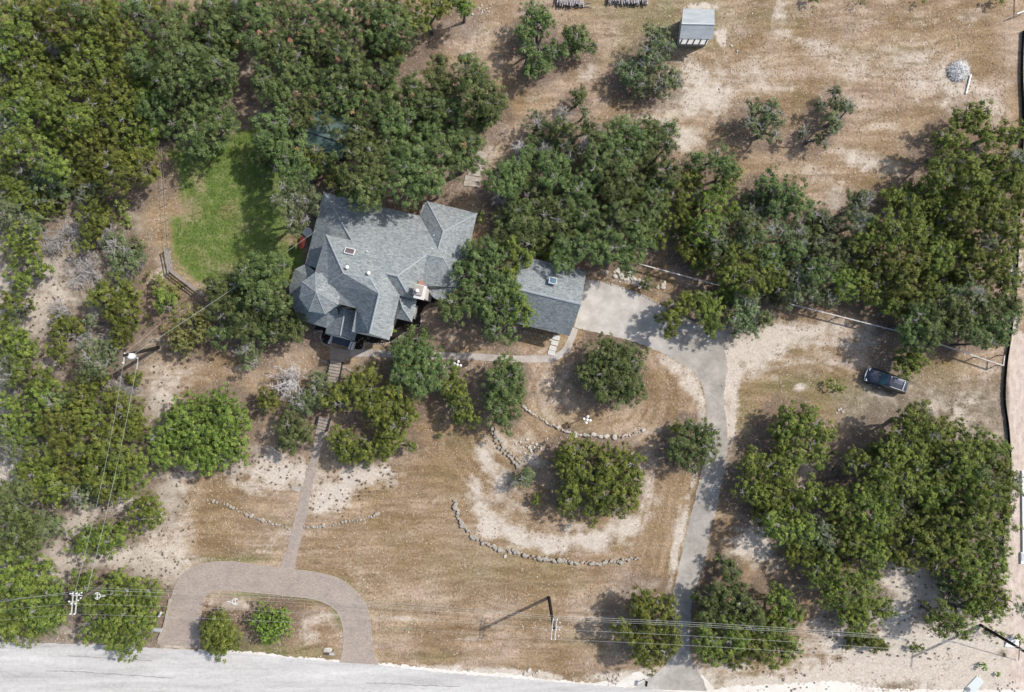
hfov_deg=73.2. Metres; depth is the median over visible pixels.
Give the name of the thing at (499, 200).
dead tree
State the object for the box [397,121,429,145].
oak tree
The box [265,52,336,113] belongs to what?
oak tree
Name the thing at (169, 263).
wood fence
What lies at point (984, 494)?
juniper tree
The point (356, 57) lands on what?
oak tree
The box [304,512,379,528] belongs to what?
stone wall
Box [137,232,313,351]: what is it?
service cable
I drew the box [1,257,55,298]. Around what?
juniper tree
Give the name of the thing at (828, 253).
grey oak tree
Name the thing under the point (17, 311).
grey oak tree
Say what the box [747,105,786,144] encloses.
grey oak tree
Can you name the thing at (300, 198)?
grey oak tree
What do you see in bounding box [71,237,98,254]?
juniper tree
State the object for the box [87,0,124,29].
juniper tree
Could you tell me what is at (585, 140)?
dead tree
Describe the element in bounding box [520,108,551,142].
grey oak tree
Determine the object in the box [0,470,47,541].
oak tree
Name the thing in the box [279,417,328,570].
brick walk
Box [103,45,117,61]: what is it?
dead tree
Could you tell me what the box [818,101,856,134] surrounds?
grey oak tree
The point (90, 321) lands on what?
grey oak tree
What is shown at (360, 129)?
oak tree
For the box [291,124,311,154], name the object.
oak tree
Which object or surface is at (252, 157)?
oak tree
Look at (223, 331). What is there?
oak tree
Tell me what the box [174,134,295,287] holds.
lawn grass
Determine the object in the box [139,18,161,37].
dead tree
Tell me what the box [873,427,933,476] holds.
juniper tree
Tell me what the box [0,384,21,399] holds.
dead tree
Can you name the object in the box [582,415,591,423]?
lamp post
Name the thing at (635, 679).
road shoulder
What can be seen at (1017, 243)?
juniper tree
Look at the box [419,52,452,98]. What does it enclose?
oak tree
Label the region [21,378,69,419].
juniper tree
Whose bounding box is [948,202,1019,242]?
juniper tree
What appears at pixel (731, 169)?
oak tree
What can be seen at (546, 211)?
oak tree
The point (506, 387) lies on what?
oak tree
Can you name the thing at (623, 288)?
stone wall
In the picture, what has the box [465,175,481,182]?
stone step
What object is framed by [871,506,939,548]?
juniper tree
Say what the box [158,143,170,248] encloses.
wire fence
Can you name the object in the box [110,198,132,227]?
shrub
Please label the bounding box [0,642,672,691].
road
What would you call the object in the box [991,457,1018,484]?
juniper tree
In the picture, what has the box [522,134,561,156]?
oak tree
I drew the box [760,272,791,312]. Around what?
grey oak tree
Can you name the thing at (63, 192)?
grey oak tree
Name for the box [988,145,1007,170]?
juniper tree
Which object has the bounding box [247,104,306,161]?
oak tree
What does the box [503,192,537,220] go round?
oak tree
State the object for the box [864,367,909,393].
parked car
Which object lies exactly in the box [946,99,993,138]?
juniper tree
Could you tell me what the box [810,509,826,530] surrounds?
dead tree
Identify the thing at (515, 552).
stone wall
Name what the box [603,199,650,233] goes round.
oak tree
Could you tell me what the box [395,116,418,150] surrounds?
oak tree
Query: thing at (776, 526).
juniper tree
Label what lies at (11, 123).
grey oak tree
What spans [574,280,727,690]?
driveway
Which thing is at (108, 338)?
dead tree
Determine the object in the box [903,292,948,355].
oak tree
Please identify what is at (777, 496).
juniper tree
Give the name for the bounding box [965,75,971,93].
white pipe
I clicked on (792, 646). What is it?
juniper tree
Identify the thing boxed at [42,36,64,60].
dead tree
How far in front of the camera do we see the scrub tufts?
79.91 m
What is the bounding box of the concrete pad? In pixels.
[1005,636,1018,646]
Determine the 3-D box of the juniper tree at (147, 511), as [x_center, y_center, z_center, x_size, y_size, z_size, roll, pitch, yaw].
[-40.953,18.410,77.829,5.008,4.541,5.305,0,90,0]
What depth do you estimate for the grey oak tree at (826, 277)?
78.02 m
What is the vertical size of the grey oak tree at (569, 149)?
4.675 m
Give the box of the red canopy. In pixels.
[297,236,306,248]
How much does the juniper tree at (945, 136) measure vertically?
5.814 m
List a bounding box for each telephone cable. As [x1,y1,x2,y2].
[84,587,548,615]
[102,590,551,617]
[560,616,1016,646]
[565,618,1018,648]
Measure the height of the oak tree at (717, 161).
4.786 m
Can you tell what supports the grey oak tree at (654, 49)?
on the ground at (616, 540)
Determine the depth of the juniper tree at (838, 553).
77.85 m
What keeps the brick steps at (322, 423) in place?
on the brick walk
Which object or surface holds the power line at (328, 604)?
attached to the utility pole at (87, 594)
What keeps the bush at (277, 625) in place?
on the ground at (616, 540)
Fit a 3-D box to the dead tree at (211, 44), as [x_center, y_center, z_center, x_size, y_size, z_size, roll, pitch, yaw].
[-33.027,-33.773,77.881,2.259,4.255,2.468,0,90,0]
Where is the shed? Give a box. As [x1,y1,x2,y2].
[677,8,714,46]
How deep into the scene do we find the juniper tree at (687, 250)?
76.30 m
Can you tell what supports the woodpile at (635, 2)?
on the ground at (616, 540)
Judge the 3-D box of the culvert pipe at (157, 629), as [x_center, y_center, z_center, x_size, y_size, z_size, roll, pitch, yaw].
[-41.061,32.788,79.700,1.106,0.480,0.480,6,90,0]
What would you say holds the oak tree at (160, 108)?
on the ground at (616, 540)
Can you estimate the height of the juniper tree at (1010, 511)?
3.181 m
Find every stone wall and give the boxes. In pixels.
[200,497,289,530]
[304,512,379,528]
[314,330,331,346]
[354,312,421,349]
[452,499,638,565]
[491,427,522,468]
[522,405,645,439]
[586,278,659,304]
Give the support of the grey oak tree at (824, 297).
on the ground at (616, 540)
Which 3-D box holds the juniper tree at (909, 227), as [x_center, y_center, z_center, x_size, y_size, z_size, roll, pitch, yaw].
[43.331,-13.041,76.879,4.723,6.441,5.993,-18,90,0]
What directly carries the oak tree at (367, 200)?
on the ground at (616, 540)
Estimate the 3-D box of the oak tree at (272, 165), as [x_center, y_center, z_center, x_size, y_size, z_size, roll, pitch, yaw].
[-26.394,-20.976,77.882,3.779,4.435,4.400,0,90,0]
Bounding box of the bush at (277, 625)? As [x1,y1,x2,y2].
[246,600,294,645]
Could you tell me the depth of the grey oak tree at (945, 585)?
77.84 m
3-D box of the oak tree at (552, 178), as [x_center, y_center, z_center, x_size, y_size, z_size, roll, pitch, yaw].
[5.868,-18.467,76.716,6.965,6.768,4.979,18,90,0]
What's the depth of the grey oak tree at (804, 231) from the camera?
75.72 m
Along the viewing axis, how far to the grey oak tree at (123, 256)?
77.49 m
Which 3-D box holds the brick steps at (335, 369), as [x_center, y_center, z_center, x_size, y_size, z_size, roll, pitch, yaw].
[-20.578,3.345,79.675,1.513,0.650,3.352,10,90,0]
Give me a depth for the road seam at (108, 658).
79.99 m
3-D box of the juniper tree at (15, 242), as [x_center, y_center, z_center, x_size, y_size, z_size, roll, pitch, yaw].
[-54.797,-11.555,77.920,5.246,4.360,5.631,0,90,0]
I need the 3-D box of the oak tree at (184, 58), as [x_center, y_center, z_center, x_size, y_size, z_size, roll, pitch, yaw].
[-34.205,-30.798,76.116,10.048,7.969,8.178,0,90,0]
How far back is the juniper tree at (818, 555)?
77.51 m
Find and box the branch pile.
[947,58,971,82]
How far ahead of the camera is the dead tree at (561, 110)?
77.93 m
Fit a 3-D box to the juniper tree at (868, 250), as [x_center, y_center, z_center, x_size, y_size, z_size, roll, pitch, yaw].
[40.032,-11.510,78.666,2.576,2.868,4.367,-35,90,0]
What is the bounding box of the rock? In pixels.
[323,647,331,652]
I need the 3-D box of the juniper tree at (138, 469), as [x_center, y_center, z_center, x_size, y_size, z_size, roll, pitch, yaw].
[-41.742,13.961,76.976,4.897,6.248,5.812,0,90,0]
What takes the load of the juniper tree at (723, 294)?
on the ground at (616, 540)
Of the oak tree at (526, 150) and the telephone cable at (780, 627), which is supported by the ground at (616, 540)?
the oak tree at (526, 150)
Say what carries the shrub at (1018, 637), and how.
on the ground at (616, 540)
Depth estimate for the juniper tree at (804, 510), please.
77.48 m
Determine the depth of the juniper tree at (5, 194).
77.88 m
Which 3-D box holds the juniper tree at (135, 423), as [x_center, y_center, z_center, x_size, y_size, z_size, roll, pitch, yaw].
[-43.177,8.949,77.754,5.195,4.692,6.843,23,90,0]
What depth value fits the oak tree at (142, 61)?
74.39 m
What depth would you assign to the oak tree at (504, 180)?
73.79 m
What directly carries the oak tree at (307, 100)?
on the ground at (616, 540)
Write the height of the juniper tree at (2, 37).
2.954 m
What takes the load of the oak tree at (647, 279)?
on the ground at (616, 540)
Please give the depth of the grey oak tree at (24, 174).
77.99 m
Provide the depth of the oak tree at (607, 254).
73.73 m
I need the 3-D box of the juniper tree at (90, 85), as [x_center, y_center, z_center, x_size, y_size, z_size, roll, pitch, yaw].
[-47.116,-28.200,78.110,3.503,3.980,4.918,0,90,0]
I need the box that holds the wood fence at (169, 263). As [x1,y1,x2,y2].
[163,247,206,295]
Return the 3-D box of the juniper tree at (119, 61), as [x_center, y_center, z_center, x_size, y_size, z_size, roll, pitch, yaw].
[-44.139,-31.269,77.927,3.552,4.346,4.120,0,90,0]
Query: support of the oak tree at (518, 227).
on the ground at (616, 540)
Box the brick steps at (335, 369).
[325,359,342,388]
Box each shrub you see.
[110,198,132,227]
[121,234,146,258]
[123,370,143,386]
[145,269,183,303]
[476,210,485,223]
[530,492,541,505]
[665,418,683,434]
[826,378,846,393]
[843,630,890,655]
[910,641,924,652]
[975,662,987,670]
[981,626,993,638]
[1014,634,1023,644]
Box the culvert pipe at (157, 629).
[151,628,161,632]
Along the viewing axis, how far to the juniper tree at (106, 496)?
75.51 m
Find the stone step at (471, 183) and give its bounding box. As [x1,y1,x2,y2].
[463,180,478,186]
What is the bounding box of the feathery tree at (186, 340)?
[160,300,217,357]
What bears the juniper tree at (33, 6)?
on the ground at (616, 540)
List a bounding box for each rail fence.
[636,264,726,287]
[777,301,1004,365]
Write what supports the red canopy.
on the ground at (616, 540)
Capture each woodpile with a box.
[557,0,591,7]
[608,0,648,6]
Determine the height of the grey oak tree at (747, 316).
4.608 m
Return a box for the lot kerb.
[1020,470,1023,563]
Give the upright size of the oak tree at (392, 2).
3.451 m
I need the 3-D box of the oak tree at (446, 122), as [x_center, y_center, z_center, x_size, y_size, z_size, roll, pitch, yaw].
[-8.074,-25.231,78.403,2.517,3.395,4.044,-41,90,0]
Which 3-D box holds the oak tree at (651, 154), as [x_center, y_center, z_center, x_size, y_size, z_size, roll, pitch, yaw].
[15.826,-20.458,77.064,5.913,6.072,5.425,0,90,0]
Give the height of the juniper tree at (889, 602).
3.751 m
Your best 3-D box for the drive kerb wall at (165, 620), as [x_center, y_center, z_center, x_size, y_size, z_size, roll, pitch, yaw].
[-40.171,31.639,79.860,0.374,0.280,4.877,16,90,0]
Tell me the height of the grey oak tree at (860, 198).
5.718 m
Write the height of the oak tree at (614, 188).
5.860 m
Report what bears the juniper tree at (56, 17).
on the ground at (616, 540)
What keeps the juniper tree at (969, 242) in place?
on the ground at (616, 540)
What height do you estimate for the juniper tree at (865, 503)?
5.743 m
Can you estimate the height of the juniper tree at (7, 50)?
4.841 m
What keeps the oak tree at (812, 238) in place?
on the ground at (616, 540)
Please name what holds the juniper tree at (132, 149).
on the ground at (616, 540)
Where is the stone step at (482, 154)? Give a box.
[477,151,486,157]
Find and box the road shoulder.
[198,649,1023,691]
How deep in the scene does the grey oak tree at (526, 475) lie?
77.59 m
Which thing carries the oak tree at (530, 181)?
on the ground at (616, 540)
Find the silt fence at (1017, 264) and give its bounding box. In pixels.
[1001,30,1023,574]
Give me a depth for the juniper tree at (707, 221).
75.07 m
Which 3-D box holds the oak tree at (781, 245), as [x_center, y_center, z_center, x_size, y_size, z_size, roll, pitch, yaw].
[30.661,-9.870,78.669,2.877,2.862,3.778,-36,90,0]
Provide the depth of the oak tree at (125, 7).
74.45 m
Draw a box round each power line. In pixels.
[74,593,551,619]
[75,368,122,589]
[87,360,137,589]
[88,614,543,638]
[95,604,553,629]
[556,639,1014,668]
[569,620,1021,649]
[575,630,1023,659]
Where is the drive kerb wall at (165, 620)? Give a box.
[157,598,170,639]
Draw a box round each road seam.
[49,670,167,677]
[68,655,151,660]
[368,683,459,686]
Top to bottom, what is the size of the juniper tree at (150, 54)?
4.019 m
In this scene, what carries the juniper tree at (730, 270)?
on the ground at (616, 540)
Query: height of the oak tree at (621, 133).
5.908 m
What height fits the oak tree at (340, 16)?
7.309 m
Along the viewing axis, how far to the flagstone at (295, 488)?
79.90 m
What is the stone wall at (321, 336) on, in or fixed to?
on the ground at (616, 540)
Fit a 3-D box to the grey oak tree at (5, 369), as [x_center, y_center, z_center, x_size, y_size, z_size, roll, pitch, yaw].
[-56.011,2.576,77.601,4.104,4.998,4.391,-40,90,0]
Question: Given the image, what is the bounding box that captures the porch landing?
[329,347,350,362]
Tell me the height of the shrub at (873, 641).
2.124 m
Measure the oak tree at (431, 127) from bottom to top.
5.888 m
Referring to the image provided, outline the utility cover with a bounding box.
[964,676,983,691]
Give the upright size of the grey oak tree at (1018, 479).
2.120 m
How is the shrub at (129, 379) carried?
on the ground at (616, 540)
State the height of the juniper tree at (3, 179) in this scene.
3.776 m
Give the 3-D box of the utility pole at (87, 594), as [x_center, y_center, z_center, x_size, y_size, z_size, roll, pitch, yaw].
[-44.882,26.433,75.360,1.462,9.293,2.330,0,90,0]
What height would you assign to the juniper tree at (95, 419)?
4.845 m
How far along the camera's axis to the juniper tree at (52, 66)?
77.86 m
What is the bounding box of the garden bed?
[314,296,445,349]
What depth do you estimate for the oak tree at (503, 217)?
77.17 m
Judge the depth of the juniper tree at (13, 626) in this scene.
75.92 m
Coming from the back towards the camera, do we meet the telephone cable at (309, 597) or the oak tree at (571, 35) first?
the oak tree at (571, 35)
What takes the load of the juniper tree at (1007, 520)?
on the ground at (616, 540)
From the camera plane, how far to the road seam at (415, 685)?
79.99 m
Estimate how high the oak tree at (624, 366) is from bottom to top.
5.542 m
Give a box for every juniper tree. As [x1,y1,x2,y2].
[0,0,41,48]
[0,25,18,59]
[0,31,62,108]
[0,37,20,62]
[0,53,14,76]
[0,72,15,101]
[0,97,16,117]
[0,118,55,170]
[0,135,19,168]
[0,161,22,193]
[0,173,30,203]
[0,217,43,267]
[0,290,38,331]
[0,318,39,367]
[0,389,49,452]
[0,545,57,603]
[0,582,18,607]
[0,586,44,648]
[1,86,43,125]
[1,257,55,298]
[2,358,56,392]
[6,76,47,115]
[7,179,45,219]
[8,4,45,32]
[9,575,72,636]
[12,442,72,509]
[13,473,50,500]
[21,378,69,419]
[25,0,50,27]
[30,85,98,143]
[30,143,70,187]
[30,185,67,218]
[34,46,69,88]
[34,406,92,462]
[35,108,63,141]
[37,0,86,48]
[37,33,78,63]
[39,0,77,14]
[40,120,75,150]
[40,310,86,365]
[47,22,122,98]
[50,154,89,184]
[52,448,99,494]
[54,367,126,417]
[55,115,128,183]
[62,430,144,493]
[63,518,139,563]
[65,158,111,195]
[66,7,91,39]
[66,565,168,662]
[71,193,117,246]
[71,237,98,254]
[72,401,113,435]
[76,73,104,111]
[79,15,116,41]
[82,60,142,127]
[82,270,145,320]
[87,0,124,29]
[88,0,120,11]
[88,476,129,505]
[89,5,139,54]
[90,144,161,203]
[94,394,152,448]
[99,293,151,349]
[101,98,156,146]
[102,50,133,85]
[105,449,156,499]
[108,137,141,162]
[120,488,166,534]
[124,53,155,89]
[126,80,163,117]
[130,30,155,63]
[132,140,161,157]
[135,116,163,142]
[139,65,165,89]
[140,0,166,20]
[143,381,253,476]
[146,49,162,80]
[153,287,177,314]
[197,606,244,663]
[212,31,241,57]
[256,386,281,413]
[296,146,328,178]
[318,360,420,429]
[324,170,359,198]
[324,413,417,468]
[337,68,368,94]
[374,79,399,109]
[375,30,404,68]
[396,0,451,38]
[437,364,482,428]
[446,0,476,23]
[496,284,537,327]
[497,319,516,336]
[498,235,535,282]
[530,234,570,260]
[551,432,647,528]
[608,584,683,677]
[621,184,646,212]
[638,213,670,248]
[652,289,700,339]
[657,164,708,221]
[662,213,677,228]
[670,216,697,244]
[673,234,729,276]
[679,200,704,228]
[680,232,714,259]
[686,182,731,245]
[687,613,750,669]
[688,249,711,276]
[693,290,730,339]
[710,161,744,202]
[711,288,735,313]
[714,233,748,290]
[716,201,741,226]
[718,279,741,309]
[723,631,771,671]
[729,444,797,505]
[731,244,788,297]
[743,605,801,670]
[748,504,779,526]
[751,475,800,514]
[755,506,819,547]
[759,580,807,631]
[766,399,837,470]
[773,633,804,661]
[775,487,813,519]
[776,533,817,569]
[787,502,814,527]
[790,472,857,522]
[798,552,873,612]
[801,540,842,575]
[816,530,847,569]
[824,506,870,558]
[830,262,868,304]
[831,588,894,640]
[832,444,871,476]
[840,230,867,253]
[845,480,904,538]
[848,249,898,298]
[849,536,891,597]
[853,227,880,260]
[856,206,909,252]
[857,447,930,504]
[858,284,904,316]
[859,442,887,473]
[867,533,898,564]
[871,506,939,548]
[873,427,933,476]
[874,596,897,615]
[876,186,923,211]
[881,242,931,297]
[887,196,932,251]
[888,536,950,575]
[890,399,951,449]
[892,343,931,381]
[893,288,913,321]
[899,180,924,206]
[905,271,948,307]
[908,208,933,242]
[909,491,939,521]
[909,506,975,565]
[912,179,951,218]
[913,467,955,509]
[914,235,965,280]
[918,263,958,289]
[919,149,994,198]
[920,598,957,637]
[921,184,955,207]
[921,204,951,237]
[921,432,963,488]
[923,127,971,178]
[925,222,966,249]
[931,426,1014,477]
[932,497,974,525]
[935,183,987,232]
[938,414,969,442]
[938,595,1005,640]
[940,458,984,510]
[944,259,984,288]
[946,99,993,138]
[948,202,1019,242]
[948,526,1011,592]
[948,568,1013,617]
[951,228,980,259]
[953,242,1009,291]
[957,476,1021,545]
[972,182,1023,226]
[973,116,1023,150]
[974,512,1023,561]
[977,147,998,172]
[982,443,1011,469]
[985,167,1014,195]
[986,244,1023,297]
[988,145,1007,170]
[989,493,1016,519]
[991,156,1023,190]
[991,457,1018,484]
[995,218,1023,255]
[999,201,1023,225]
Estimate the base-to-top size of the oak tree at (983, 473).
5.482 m
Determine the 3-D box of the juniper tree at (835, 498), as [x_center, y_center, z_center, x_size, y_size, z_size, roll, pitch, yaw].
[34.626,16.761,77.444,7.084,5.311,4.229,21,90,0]
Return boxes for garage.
[508,256,585,335]
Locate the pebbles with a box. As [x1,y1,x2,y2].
[4,1,1020,689]
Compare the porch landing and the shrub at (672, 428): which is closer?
the shrub at (672, 428)
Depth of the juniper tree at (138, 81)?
77.78 m
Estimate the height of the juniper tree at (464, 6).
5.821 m
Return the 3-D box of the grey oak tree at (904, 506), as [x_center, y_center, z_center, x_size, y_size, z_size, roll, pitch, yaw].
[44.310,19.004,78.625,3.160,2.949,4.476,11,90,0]
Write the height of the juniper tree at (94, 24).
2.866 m
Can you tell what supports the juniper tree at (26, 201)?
on the ground at (616, 540)
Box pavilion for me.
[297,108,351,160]
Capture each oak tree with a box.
[0,107,32,140]
[0,195,34,232]
[0,349,25,389]
[0,427,37,466]
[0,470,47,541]
[0,500,48,566]
[5,302,31,324]
[10,162,46,188]
[19,19,51,43]
[19,210,50,238]
[26,156,76,203]
[26,508,68,548]
[42,390,76,422]
[57,474,98,511]
[58,0,111,31]
[70,332,122,384]
[71,180,107,208]
[81,312,104,328]
[101,229,148,278]
[115,0,148,19]
[123,44,157,77]
[125,0,151,29]
[135,88,176,131]
[138,0,196,51]
[147,27,238,99]
[154,118,178,137]
[165,64,229,121]
[165,105,196,127]
[168,98,241,166]
[181,10,210,46]
[189,0,238,51]
[198,263,254,322]
[204,0,237,30]
[205,320,236,351]
[209,69,238,101]
[224,6,243,38]
[226,290,281,344]
[228,0,276,54]
[230,333,266,371]
[232,257,294,319]
[243,249,292,281]
[247,24,297,74]
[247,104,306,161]
[247,147,271,170]
[249,65,285,105]
[252,314,272,347]
[253,0,311,43]
[256,144,288,178]
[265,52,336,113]
[266,301,308,344]
[269,176,321,237]
[270,403,316,456]
[272,138,317,194]
[281,86,319,133]
[288,366,331,419]
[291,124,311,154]
[293,17,348,63]
[296,0,399,41]
[304,48,333,74]
[307,113,352,159]
[314,152,349,181]
[320,30,374,91]
[320,81,380,120]
[327,148,342,166]
[334,139,398,214]
[342,110,401,156]
[343,55,404,91]
[352,179,390,212]
[357,26,389,60]
[364,2,419,60]
[369,69,447,126]
[375,0,402,18]
[378,106,416,159]
[384,132,441,211]
[387,332,454,400]
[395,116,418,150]
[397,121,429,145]
[405,324,433,352]
[408,102,429,124]
[416,166,446,198]
[417,97,466,146]
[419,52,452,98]
[423,128,484,181]
[430,111,453,136]
[431,67,463,101]
[434,288,471,329]
[448,233,506,288]
[450,50,489,93]
[452,66,509,124]
[455,252,521,312]
[460,117,487,151]
[462,100,499,135]
[472,283,521,346]
[475,351,527,438]
[480,152,530,199]
[488,213,551,258]
[490,204,523,232]
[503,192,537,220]
[508,158,555,211]
[512,0,569,79]
[512,466,535,488]
[519,143,549,167]
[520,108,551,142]
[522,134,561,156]
[528,185,579,241]
[533,149,595,200]
[539,132,554,166]
[548,232,597,275]
[549,114,602,143]
[555,127,587,174]
[556,219,592,240]
[560,23,598,59]
[564,193,621,245]
[567,83,587,108]
[573,331,649,411]
[575,137,640,188]
[578,103,591,121]
[579,168,610,200]
[582,228,644,277]
[588,194,613,216]
[593,113,653,162]
[596,166,645,210]
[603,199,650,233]
[612,53,650,91]
[614,221,658,266]
[631,64,684,102]
[632,133,683,181]
[635,182,668,233]
[636,21,676,61]
[636,113,662,143]
[639,50,671,80]
[639,158,661,192]
[639,272,657,291]
[643,169,678,192]
[644,128,669,151]
[654,117,680,142]
[663,417,721,473]
[681,140,738,179]
[689,575,766,637]
[703,216,737,255]
[712,552,743,587]
[713,157,739,182]
[724,284,767,340]
[731,210,761,234]
[731,321,748,338]
[735,216,791,253]
[739,195,780,220]
[739,216,765,241]
[740,181,776,206]
[741,95,781,128]
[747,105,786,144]
[753,165,808,225]
[756,235,807,271]
[756,310,776,326]
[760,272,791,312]
[773,242,794,276]
[777,264,821,310]
[778,213,813,249]
[784,192,815,220]
[784,248,818,271]
[796,254,835,287]
[797,124,833,150]
[800,200,837,235]
[801,224,857,261]
[804,511,838,554]
[807,232,850,274]
[810,215,835,248]
[813,84,854,112]
[813,283,839,307]
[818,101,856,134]
[820,262,846,282]
[828,219,847,241]
[835,187,875,233]
[841,248,873,274]
[846,212,874,231]
[887,301,932,351]
[891,496,922,531]
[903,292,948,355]
[931,562,962,605]
[933,294,977,343]
[938,278,988,307]
[943,174,972,197]
[950,333,994,350]
[955,313,1007,348]
[961,285,1022,323]
[963,137,986,160]
[973,233,1005,251]
[973,457,1004,488]
[983,301,1023,347]
[998,594,1023,618]
[1003,149,1023,168]
[1010,471,1023,497]
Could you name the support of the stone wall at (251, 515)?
on the ground at (616, 540)
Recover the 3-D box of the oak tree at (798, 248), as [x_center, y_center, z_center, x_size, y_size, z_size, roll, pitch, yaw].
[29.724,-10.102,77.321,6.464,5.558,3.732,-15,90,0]
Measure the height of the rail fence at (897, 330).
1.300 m
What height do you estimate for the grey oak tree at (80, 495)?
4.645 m
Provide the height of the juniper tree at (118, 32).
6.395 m
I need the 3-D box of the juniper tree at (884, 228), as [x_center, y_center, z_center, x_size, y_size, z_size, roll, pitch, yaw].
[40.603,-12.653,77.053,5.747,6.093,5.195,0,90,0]
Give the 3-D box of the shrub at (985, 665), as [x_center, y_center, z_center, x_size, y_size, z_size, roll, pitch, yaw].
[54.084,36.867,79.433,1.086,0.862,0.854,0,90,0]
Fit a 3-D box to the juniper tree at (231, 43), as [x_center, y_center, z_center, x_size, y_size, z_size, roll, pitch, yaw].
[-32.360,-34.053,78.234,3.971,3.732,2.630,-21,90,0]
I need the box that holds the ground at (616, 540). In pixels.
[0,0,1023,690]
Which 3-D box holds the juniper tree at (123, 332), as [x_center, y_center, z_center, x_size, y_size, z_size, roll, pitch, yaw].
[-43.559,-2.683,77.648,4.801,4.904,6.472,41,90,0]
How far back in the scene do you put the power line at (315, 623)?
71.36 m
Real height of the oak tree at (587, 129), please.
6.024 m
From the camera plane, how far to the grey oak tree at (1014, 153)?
76.69 m
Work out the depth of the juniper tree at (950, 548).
75.28 m
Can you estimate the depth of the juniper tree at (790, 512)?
76.84 m
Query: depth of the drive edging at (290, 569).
79.95 m
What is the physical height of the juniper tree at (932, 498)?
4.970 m
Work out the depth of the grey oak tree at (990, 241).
75.84 m
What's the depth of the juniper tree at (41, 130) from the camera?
77.95 m
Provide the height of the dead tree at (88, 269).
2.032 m
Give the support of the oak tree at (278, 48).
on the ground at (616, 540)
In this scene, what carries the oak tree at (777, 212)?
on the ground at (616, 540)
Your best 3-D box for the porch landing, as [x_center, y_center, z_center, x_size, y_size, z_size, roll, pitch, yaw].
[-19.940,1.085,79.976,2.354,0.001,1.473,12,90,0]
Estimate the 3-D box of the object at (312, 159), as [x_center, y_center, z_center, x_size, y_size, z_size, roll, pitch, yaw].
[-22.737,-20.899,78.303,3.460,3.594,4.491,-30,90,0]
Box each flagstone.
[291,485,299,491]
[548,350,554,355]
[549,345,556,350]
[551,340,557,345]
[552,335,559,340]
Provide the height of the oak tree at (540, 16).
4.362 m
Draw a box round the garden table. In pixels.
[303,227,311,236]
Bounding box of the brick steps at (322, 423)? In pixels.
[315,416,330,430]
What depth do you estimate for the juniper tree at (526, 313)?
74.06 m
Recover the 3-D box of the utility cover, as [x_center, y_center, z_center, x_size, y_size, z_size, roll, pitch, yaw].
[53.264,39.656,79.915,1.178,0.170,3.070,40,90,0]
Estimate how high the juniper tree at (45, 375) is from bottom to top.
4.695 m
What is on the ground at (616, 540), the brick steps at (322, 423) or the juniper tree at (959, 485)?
the juniper tree at (959, 485)
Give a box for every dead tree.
[0,74,12,89]
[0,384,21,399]
[17,211,40,231]
[39,225,70,256]
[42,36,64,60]
[48,298,75,322]
[62,215,86,246]
[66,249,101,288]
[69,324,97,350]
[94,220,119,246]
[98,329,124,355]
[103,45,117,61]
[105,368,138,397]
[112,263,138,287]
[117,246,144,272]
[118,380,143,401]
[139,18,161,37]
[205,35,223,50]
[230,0,250,12]
[266,358,310,399]
[489,192,510,207]
[510,137,528,158]
[533,136,554,157]
[550,103,573,123]
[578,131,596,148]
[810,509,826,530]
[821,453,857,487]
[836,547,859,564]
[979,232,1000,252]
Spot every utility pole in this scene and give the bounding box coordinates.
[68,572,123,614]
[122,346,159,367]
[547,596,561,639]
[979,624,1023,651]
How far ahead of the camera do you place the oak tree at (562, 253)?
74.45 m
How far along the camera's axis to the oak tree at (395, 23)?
73.62 m
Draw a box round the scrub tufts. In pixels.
[2,252,1006,691]
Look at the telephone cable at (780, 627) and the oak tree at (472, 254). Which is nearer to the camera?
the telephone cable at (780, 627)
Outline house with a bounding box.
[289,192,477,349]
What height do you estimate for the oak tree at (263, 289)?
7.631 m
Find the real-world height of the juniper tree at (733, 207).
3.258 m
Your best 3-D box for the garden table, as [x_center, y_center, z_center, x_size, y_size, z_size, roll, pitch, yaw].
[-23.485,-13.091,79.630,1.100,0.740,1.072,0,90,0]
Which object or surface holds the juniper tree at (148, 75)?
on the ground at (616, 540)
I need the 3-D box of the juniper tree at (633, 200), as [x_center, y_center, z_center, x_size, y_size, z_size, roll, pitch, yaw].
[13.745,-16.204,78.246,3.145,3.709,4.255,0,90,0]
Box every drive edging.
[157,561,378,664]
[199,590,343,660]
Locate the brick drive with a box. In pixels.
[158,561,377,664]
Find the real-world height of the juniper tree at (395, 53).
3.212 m
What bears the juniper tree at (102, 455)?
on the ground at (616, 540)
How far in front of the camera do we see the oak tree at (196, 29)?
77.78 m
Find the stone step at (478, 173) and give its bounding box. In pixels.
[468,170,480,176]
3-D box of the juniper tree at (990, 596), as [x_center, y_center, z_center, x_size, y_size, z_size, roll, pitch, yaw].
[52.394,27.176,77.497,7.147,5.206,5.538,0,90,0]
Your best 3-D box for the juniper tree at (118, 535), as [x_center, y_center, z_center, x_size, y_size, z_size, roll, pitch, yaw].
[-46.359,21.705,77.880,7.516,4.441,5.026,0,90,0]
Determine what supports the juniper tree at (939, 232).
on the ground at (616, 540)
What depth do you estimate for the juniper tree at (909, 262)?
75.22 m
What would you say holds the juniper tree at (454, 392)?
on the ground at (616, 540)
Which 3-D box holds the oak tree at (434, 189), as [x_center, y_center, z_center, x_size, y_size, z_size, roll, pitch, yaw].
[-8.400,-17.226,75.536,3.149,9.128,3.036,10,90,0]
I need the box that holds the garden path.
[349,328,577,362]
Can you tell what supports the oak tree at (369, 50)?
on the ground at (616, 540)
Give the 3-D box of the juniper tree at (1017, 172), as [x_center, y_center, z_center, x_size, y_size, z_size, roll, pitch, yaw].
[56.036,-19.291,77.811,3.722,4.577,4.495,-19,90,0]
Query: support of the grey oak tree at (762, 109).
on the ground at (616, 540)
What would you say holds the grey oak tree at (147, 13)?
on the ground at (616, 540)
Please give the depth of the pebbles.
79.98 m

